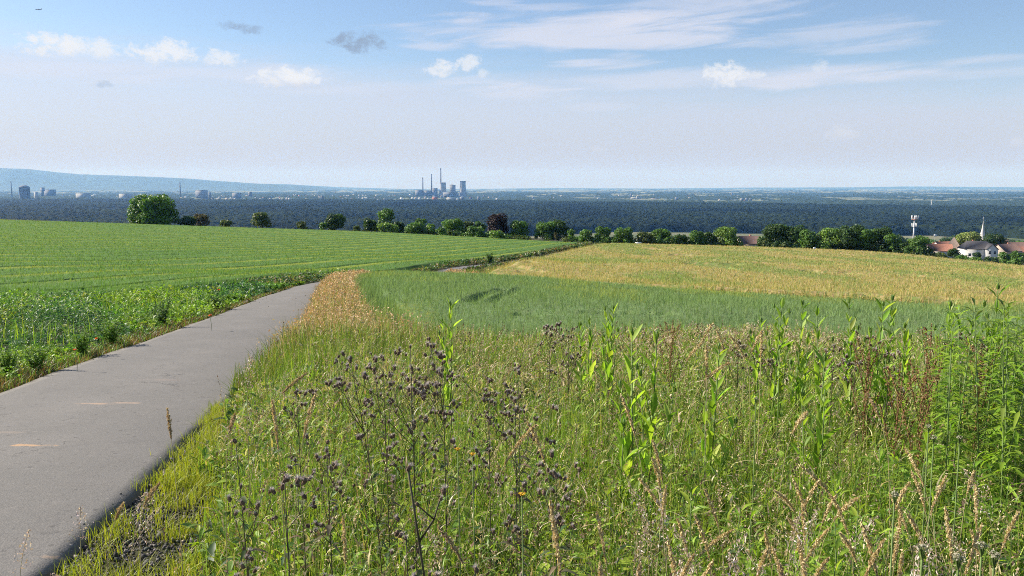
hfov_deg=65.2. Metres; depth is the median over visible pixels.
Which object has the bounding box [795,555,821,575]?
bright herb
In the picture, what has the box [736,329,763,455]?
grass stalk
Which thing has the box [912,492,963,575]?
bright herb
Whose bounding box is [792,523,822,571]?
bright herb
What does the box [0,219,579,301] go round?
grain field
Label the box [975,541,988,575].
yarrow
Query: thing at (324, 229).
headland grass
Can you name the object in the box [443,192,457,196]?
turbine hall
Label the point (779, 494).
grass stalk
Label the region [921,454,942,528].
bright herb
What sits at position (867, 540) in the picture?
grass stalk
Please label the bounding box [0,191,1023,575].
ground
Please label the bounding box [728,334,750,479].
grass stalk
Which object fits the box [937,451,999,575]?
bright herb
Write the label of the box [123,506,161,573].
grass stalk
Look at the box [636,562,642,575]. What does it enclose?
grass stalk
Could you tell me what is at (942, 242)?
house
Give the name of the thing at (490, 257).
bushy weed
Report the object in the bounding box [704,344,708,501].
grass stalk
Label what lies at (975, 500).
grass stalk
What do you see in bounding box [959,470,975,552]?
grass stalk
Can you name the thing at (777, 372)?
leafy weed plant
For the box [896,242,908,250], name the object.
bush
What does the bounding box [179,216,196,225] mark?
bush
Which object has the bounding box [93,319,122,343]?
bushy weed
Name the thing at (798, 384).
teasel
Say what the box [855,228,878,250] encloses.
tree
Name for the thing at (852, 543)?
bright herb
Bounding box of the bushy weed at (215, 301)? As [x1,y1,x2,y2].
[201,294,226,309]
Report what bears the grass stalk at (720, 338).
on the ground at (136, 555)
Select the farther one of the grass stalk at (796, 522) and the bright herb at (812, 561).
the bright herb at (812, 561)
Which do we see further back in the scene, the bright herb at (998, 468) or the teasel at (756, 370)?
the teasel at (756, 370)
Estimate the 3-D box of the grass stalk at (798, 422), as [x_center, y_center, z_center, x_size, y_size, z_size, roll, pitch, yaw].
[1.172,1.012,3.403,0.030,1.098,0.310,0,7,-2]
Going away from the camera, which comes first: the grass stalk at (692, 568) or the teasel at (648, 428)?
the grass stalk at (692, 568)
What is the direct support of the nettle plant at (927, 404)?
on the ground at (136, 555)
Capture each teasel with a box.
[433,298,461,427]
[573,322,591,409]
[584,316,599,403]
[597,303,623,433]
[609,324,651,550]
[631,329,676,536]
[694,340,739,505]
[740,314,766,442]
[780,299,814,474]
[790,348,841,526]
[807,304,838,435]
[834,295,867,428]
[858,297,894,448]
[867,292,901,447]
[896,319,914,454]
[916,297,964,444]
[978,283,1011,457]
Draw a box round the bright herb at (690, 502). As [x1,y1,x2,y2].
[661,481,712,575]
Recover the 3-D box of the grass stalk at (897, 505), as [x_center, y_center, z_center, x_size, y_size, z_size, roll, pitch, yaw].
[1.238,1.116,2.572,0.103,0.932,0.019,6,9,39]
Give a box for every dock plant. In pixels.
[656,322,683,404]
[840,337,884,482]
[876,363,918,472]
[884,359,943,488]
[897,323,950,437]
[944,337,1002,477]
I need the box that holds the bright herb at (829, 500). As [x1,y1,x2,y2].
[811,483,854,570]
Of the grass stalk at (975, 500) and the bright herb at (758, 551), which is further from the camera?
the bright herb at (758, 551)
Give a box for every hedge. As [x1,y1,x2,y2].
[398,229,530,239]
[562,235,743,245]
[758,239,936,256]
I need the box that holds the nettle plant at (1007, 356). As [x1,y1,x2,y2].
[980,300,1023,522]
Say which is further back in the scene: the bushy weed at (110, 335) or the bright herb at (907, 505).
the bushy weed at (110, 335)
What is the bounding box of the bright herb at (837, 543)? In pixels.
[817,538,859,575]
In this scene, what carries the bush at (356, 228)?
on the ground at (136, 555)
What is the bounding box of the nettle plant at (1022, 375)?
[982,324,1023,523]
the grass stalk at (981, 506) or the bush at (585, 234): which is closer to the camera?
the grass stalk at (981, 506)
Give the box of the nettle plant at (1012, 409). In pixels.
[982,321,1023,525]
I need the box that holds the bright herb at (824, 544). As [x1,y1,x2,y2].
[799,532,838,571]
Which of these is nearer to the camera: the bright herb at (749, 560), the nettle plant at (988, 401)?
the bright herb at (749, 560)
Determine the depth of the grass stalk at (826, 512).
2.81 m
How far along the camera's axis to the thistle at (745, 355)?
6.65 m
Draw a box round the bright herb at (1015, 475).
[997,437,1023,550]
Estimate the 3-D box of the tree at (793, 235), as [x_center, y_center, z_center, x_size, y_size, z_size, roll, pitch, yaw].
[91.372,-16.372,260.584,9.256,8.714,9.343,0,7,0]
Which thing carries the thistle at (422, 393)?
on the ground at (136, 555)
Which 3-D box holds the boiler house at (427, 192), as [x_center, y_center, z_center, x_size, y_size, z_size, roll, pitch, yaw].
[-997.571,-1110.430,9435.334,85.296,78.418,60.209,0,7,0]
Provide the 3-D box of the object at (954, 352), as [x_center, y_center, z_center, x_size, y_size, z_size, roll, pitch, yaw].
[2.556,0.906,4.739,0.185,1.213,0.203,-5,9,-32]
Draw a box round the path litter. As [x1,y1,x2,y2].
[43,295,305,564]
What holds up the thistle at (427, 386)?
on the ground at (136, 555)
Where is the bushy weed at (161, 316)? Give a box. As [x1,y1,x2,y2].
[150,297,170,324]
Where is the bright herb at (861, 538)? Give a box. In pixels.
[840,506,880,574]
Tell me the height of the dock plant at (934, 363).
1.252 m
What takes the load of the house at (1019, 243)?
on the ground at (136, 555)
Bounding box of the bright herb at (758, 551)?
[743,543,766,575]
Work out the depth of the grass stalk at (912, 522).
2.22 m
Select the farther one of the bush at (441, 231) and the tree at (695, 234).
the bush at (441, 231)
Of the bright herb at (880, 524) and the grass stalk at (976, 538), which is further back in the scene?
the bright herb at (880, 524)
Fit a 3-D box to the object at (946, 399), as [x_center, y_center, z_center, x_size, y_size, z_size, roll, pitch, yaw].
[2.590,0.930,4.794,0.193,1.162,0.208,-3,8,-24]
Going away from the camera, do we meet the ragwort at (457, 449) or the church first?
the ragwort at (457, 449)
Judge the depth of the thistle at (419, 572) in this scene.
1.80 m
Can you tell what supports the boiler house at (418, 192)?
on the ground at (136, 555)
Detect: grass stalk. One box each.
[13,529,32,575]
[68,505,99,571]
[106,502,124,575]
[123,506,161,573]
[128,489,153,575]
[129,481,159,575]
[166,408,182,573]
[226,412,235,575]
[236,354,260,507]
[248,373,306,544]
[271,399,285,573]
[294,393,316,575]
[340,516,346,571]
[417,507,445,574]
[437,525,468,575]
[478,424,537,565]
[526,421,553,574]
[548,500,562,575]
[595,511,607,575]
[597,561,602,575]
[620,393,648,574]
[621,518,653,575]
[628,482,654,570]
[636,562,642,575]
[638,478,682,566]
[648,487,679,575]
[651,439,666,573]
[651,457,663,552]
[656,484,667,575]
[667,541,676,575]
[668,343,701,482]
[673,526,702,575]
[673,559,686,575]
[675,361,730,488]
[676,517,690,571]
[679,553,695,575]
[679,562,699,575]
[684,322,713,435]
[687,529,733,574]
[693,514,712,575]
[701,558,713,575]
[703,489,723,569]
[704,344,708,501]
[715,329,727,435]
[718,534,749,575]
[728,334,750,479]
[728,553,747,575]
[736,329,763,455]
[745,550,765,574]
[756,330,763,474]
[756,545,769,575]
[763,530,771,573]
[770,545,779,570]
[772,410,808,570]
[773,489,808,570]
[773,511,807,575]
[778,563,785,575]
[786,478,820,572]
[786,509,817,574]
[788,517,800,539]
[792,478,814,554]
[796,541,807,575]
[798,527,829,575]
[799,464,856,571]
[801,503,805,570]
[810,494,836,575]
[812,556,830,575]
[816,497,858,571]
[829,493,852,560]
[838,516,877,575]
[838,531,859,575]
[860,521,878,575]
[864,538,886,575]
[866,392,889,571]
[885,482,910,575]
[888,544,899,575]
[889,493,913,575]
[893,513,902,572]
[897,552,904,575]
[904,447,937,574]
[906,513,930,575]
[910,470,929,565]
[910,546,929,575]
[915,535,953,575]
[917,475,947,574]
[943,506,953,575]
[944,523,974,575]
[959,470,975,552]
[961,469,1001,573]
[965,522,983,575]
[969,529,983,575]
[973,484,978,575]
[995,510,1020,574]
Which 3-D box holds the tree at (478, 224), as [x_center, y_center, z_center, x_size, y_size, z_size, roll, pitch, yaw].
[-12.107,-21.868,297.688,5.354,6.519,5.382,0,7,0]
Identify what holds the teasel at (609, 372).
on the ground at (136, 555)
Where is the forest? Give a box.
[0,198,1023,238]
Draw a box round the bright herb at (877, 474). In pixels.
[857,448,901,539]
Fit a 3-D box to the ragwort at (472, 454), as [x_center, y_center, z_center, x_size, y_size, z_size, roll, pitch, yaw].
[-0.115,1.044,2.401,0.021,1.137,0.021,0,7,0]
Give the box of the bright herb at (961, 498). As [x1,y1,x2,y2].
[945,489,975,563]
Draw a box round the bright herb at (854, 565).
[843,552,863,575]
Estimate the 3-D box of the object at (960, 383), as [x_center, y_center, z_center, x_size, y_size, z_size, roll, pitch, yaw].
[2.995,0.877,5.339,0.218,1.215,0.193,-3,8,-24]
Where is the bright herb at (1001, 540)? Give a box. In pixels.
[985,511,1023,575]
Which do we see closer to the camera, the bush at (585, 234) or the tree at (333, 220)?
the bush at (585, 234)
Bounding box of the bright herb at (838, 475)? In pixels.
[816,470,862,572]
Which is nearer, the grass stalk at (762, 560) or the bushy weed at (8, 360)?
the grass stalk at (762, 560)
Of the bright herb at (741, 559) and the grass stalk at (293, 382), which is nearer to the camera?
the bright herb at (741, 559)
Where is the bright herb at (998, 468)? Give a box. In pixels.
[982,446,1018,512]
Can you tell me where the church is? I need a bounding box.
[980,219,1008,240]
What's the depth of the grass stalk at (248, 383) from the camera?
4.56 m
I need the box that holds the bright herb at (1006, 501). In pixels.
[980,475,1023,575]
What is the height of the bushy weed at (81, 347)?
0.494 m
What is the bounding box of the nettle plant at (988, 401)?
[967,320,1005,487]
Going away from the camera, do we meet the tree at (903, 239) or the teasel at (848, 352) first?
the teasel at (848, 352)
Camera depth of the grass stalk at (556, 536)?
1.65 m
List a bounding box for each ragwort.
[455,447,460,575]
[469,452,475,575]
[518,492,524,575]
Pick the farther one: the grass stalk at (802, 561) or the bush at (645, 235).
the bush at (645, 235)
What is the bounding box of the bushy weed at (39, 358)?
[21,344,53,370]
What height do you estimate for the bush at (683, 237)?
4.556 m
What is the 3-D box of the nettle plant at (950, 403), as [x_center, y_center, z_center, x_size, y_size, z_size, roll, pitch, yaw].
[2.247,0.856,4.127,0.231,1.366,0.202,7,10,44]
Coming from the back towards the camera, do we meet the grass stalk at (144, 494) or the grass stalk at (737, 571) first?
the grass stalk at (144, 494)
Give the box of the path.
[0,250,568,575]
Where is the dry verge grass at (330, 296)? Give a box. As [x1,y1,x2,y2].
[216,268,583,397]
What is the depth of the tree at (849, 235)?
244.82 m
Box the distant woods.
[0,189,1023,205]
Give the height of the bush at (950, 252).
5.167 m
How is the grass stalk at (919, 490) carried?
on the ground at (136, 555)
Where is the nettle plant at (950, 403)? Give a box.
[927,324,970,534]
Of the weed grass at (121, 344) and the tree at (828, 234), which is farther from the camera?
the tree at (828, 234)
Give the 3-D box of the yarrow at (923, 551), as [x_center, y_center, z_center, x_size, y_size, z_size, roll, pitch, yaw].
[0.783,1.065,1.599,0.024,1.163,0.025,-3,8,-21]
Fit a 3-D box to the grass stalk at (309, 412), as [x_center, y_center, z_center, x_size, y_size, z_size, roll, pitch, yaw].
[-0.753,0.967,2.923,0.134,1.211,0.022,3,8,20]
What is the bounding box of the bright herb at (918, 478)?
[891,433,943,575]
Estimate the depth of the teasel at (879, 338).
6.06 m
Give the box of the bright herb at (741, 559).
[728,539,752,575]
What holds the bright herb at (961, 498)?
on the ground at (136, 555)
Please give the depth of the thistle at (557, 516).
2.36 m
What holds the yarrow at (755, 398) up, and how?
on the ground at (136, 555)
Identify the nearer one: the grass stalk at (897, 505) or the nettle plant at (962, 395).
the grass stalk at (897, 505)
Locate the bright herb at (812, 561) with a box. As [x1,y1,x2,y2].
[776,531,820,575]
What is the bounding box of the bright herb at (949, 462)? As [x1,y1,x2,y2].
[925,415,970,520]
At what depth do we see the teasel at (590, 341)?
7.56 m
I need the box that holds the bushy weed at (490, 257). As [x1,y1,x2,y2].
[485,253,493,263]
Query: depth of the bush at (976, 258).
275.02 m
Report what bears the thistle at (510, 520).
on the ground at (136, 555)
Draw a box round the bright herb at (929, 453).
[902,424,948,542]
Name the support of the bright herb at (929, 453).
on the ground at (136, 555)
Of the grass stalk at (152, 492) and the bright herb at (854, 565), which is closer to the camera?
the grass stalk at (152, 492)
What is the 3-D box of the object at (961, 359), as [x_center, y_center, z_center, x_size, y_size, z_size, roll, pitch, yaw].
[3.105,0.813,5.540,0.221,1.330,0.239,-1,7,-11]
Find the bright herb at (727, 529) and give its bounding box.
[716,503,757,572]
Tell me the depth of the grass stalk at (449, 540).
2.14 m
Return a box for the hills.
[282,184,1023,188]
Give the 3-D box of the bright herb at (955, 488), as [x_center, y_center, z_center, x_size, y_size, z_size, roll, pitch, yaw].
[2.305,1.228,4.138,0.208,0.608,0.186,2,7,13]
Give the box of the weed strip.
[0,278,305,381]
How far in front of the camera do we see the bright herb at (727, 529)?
3.32 m
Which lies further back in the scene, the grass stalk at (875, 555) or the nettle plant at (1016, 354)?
the nettle plant at (1016, 354)
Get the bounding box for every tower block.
[40,187,44,195]
[44,189,55,195]
[195,190,207,198]
[232,193,240,198]
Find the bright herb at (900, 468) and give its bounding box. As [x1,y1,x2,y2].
[875,441,915,550]
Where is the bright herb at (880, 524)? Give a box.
[858,509,907,575]
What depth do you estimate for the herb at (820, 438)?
4.32 m
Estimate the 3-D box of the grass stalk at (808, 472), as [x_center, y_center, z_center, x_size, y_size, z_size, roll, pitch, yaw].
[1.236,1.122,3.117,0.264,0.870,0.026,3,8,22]
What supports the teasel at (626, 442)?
on the ground at (136, 555)
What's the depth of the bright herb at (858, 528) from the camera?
3.36 m
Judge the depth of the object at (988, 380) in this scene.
4.91 m
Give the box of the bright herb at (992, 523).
[968,498,1005,573]
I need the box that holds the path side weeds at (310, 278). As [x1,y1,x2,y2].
[229,241,592,285]
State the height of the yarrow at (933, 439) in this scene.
1.088 m
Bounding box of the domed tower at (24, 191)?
[18,185,30,198]
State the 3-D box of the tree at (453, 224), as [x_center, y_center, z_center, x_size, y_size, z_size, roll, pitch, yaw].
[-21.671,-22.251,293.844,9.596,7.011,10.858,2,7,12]
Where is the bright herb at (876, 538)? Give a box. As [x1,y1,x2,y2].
[847,528,896,575]
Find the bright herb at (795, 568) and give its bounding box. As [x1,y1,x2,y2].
[775,543,816,573]
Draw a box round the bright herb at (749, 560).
[726,510,773,575]
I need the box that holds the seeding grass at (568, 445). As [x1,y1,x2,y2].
[163,314,1023,575]
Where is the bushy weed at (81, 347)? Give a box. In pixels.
[68,329,90,354]
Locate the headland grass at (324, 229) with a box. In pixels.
[1,218,986,261]
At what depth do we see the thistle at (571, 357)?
7.14 m
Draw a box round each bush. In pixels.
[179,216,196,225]
[192,213,209,225]
[220,220,232,226]
[296,221,307,228]
[319,222,327,229]
[352,225,360,230]
[377,222,398,232]
[394,221,404,232]
[404,222,423,233]
[424,224,435,233]
[436,227,447,235]
[463,226,485,236]
[489,230,505,238]
[567,229,575,236]
[579,229,593,242]
[636,230,653,243]
[673,234,687,244]
[704,232,717,245]
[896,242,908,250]
[934,252,947,257]
[946,248,960,257]
[955,254,968,259]
[968,257,982,261]
[972,252,981,257]
[984,256,999,262]
[997,252,1014,263]
[1006,250,1023,264]
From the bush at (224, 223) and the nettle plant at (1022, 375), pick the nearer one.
the nettle plant at (1022, 375)
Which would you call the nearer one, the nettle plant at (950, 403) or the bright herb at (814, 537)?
the bright herb at (814, 537)
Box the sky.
[0,0,1023,188]
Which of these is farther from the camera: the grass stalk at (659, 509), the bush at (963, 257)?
the bush at (963, 257)
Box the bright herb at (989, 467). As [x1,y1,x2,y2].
[972,457,1008,560]
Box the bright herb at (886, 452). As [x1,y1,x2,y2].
[859,440,896,514]
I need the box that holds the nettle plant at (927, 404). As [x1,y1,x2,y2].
[906,326,945,499]
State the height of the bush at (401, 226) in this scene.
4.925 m
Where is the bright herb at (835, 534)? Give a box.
[812,502,865,575]
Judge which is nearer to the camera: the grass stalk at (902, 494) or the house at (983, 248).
the grass stalk at (902, 494)
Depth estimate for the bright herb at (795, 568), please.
2.73 m
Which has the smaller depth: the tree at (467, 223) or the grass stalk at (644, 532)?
the grass stalk at (644, 532)
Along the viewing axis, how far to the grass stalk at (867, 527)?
2.39 m
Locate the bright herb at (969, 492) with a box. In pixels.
[945,459,1005,558]
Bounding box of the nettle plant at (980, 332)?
[949,322,990,454]
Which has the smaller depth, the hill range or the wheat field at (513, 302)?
the wheat field at (513, 302)
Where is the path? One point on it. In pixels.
(91, 435)
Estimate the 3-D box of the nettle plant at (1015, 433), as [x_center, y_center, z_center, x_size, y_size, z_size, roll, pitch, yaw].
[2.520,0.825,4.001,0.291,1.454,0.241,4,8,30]
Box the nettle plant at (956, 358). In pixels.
[942,305,984,497]
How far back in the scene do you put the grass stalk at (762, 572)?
2.17 m
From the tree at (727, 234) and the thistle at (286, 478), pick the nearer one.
the thistle at (286, 478)
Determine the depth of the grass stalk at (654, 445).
2.66 m
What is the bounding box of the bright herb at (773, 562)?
[765,551,783,574]
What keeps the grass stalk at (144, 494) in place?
on the ground at (136, 555)
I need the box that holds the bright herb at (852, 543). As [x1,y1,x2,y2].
[838,535,865,575]
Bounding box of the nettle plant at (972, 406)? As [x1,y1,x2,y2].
[950,297,1003,521]
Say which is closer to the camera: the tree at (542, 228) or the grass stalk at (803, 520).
the grass stalk at (803, 520)
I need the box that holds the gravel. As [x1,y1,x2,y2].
[52,395,231,575]
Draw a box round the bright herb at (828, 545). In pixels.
[807,524,842,574]
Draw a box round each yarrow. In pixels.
[750,396,757,557]
[775,345,780,467]
[890,490,900,575]
[914,543,929,575]
[919,425,931,573]
[925,435,937,573]
[950,435,962,575]
[952,552,965,575]
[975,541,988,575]
[987,550,1000,575]
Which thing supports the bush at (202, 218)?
on the ground at (136, 555)
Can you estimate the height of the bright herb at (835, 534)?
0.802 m
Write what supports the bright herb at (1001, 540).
on the ground at (136, 555)
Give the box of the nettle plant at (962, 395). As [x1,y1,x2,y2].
[932,314,984,521]
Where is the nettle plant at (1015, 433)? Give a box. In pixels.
[986,356,1023,549]
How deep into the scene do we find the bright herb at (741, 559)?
3.22 m
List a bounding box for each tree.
[126,194,181,224]
[250,212,271,227]
[324,213,345,229]
[361,217,376,231]
[374,208,394,231]
[415,218,426,229]
[439,218,466,232]
[464,221,475,231]
[475,221,486,232]
[486,213,509,234]
[509,220,529,236]
[534,221,556,240]
[550,219,569,240]
[594,226,610,241]
[614,227,635,242]
[651,229,672,243]
[688,230,707,244]
[713,226,742,245]
[757,223,789,246]
[780,225,805,244]
[797,229,821,248]
[816,227,841,248]
[838,224,866,249]
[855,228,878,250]
[869,226,892,245]
[883,233,901,252]
[898,234,907,241]
[903,235,929,252]
[939,235,956,240]
[955,231,983,244]
[983,233,1008,244]
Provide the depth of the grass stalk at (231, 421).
3.34 m
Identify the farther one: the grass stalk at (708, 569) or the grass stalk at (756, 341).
the grass stalk at (756, 341)
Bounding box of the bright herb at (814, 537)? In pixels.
[793,523,842,575]
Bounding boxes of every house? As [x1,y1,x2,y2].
[415,190,421,195]
[424,190,430,195]
[432,188,437,196]
[450,185,455,191]
[737,235,758,246]
[927,243,952,257]
[934,240,949,243]
[949,237,959,253]
[957,240,998,258]
[995,243,1022,258]
[1001,242,1023,245]
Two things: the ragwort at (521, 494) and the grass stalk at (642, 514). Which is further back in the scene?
the grass stalk at (642, 514)
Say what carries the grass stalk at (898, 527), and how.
on the ground at (136, 555)
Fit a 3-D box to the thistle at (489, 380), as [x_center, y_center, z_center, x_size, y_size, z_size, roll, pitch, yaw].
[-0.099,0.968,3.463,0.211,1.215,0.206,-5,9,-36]
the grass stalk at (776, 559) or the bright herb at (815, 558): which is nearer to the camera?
the grass stalk at (776, 559)
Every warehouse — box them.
[76,193,90,197]
[119,194,131,197]
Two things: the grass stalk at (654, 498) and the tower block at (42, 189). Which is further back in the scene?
the tower block at (42, 189)
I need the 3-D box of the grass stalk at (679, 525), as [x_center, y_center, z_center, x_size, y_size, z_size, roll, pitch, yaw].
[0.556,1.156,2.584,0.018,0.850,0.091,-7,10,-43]
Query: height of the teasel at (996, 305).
1.546 m
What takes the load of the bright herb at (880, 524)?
on the ground at (136, 555)
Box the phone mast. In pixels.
[911,215,918,242]
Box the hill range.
[0,168,350,190]
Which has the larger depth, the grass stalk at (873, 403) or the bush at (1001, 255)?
the bush at (1001, 255)
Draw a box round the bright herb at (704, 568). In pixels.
[678,536,713,575]
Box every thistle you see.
[225,438,275,575]
[266,388,330,575]
[277,473,330,575]
[305,440,349,575]
[324,346,420,575]
[345,352,429,574]
[366,342,465,569]
[388,513,423,575]
[406,337,490,574]
[406,462,478,575]
[456,375,513,575]
[480,363,558,568]
[491,396,536,575]
[536,448,580,575]
[539,324,564,405]
[553,321,581,432]
[724,339,754,439]
[755,347,787,448]
[815,344,849,468]
[834,330,873,443]
[868,336,906,448]
[946,332,988,424]
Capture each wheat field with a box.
[348,269,1023,355]
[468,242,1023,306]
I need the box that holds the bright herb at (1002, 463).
[972,422,1023,567]
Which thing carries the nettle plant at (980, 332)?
on the ground at (136, 555)
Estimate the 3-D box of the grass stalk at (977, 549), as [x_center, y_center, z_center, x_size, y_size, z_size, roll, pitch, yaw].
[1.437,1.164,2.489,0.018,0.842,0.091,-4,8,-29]
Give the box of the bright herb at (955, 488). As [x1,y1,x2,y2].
[944,463,971,527]
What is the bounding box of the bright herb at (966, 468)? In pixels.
[942,461,978,558]
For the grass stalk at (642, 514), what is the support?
on the ground at (136, 555)
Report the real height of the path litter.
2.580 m
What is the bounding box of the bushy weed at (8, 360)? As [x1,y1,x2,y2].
[0,344,18,376]
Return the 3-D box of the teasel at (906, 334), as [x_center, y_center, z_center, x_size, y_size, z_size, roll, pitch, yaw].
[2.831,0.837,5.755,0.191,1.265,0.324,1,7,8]
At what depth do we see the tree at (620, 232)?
266.27 m
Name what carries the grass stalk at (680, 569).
on the ground at (136, 555)
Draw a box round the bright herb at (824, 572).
[812,553,841,575]
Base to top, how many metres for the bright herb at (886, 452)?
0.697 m
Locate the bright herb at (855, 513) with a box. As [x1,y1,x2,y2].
[827,497,879,575]
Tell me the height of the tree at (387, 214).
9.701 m
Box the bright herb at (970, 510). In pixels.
[945,484,989,568]
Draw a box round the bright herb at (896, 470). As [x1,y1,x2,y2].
[861,449,912,567]
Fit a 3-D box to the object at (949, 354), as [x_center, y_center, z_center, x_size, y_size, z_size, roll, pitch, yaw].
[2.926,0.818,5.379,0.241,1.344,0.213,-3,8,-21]
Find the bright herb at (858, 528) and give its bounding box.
[843,520,862,575]
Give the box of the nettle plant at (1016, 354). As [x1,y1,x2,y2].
[988,314,1023,498]
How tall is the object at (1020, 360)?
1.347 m
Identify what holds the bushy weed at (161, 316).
on the ground at (136, 555)
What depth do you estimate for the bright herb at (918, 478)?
3.64 m
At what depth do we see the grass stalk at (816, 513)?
2.37 m
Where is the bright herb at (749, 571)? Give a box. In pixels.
[746,559,764,575]
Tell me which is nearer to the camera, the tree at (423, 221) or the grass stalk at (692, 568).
the grass stalk at (692, 568)
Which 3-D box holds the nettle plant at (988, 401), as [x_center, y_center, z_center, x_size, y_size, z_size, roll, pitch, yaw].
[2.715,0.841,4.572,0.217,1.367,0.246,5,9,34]
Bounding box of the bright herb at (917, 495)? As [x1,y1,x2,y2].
[901,464,929,520]
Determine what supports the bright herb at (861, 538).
on the ground at (136, 555)
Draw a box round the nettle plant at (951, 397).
[928,311,968,513]
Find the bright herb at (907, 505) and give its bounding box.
[892,472,926,556]
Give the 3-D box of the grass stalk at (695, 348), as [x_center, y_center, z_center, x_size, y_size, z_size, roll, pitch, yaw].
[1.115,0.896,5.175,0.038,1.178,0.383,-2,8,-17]
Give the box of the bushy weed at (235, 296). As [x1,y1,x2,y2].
[228,293,244,300]
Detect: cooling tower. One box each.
[439,182,446,195]
[459,181,466,196]
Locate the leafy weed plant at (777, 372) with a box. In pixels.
[753,297,793,445]
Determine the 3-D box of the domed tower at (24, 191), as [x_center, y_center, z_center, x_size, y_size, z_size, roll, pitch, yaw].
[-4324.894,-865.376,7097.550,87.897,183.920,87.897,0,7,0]
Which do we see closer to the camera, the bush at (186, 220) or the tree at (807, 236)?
the tree at (807, 236)
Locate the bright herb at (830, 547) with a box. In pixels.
[810,541,842,574]
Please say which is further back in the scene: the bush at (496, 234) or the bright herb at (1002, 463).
the bush at (496, 234)
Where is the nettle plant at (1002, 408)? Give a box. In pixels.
[974,298,1023,550]
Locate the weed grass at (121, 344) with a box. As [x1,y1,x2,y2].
[0,277,296,392]
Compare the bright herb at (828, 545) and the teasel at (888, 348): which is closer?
the bright herb at (828, 545)
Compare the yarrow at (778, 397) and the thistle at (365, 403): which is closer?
the thistle at (365, 403)
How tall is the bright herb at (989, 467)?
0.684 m
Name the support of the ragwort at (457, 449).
on the ground at (136, 555)
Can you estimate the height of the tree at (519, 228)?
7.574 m
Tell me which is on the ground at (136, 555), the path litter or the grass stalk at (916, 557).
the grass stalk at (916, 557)
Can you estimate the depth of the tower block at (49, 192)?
8922.79 m
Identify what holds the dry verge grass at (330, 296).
on the ground at (136, 555)
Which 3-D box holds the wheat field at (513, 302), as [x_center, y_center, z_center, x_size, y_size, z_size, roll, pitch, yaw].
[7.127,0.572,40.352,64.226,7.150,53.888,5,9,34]
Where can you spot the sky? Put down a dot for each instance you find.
(391, 94)
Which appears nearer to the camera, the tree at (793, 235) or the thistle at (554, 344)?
the thistle at (554, 344)

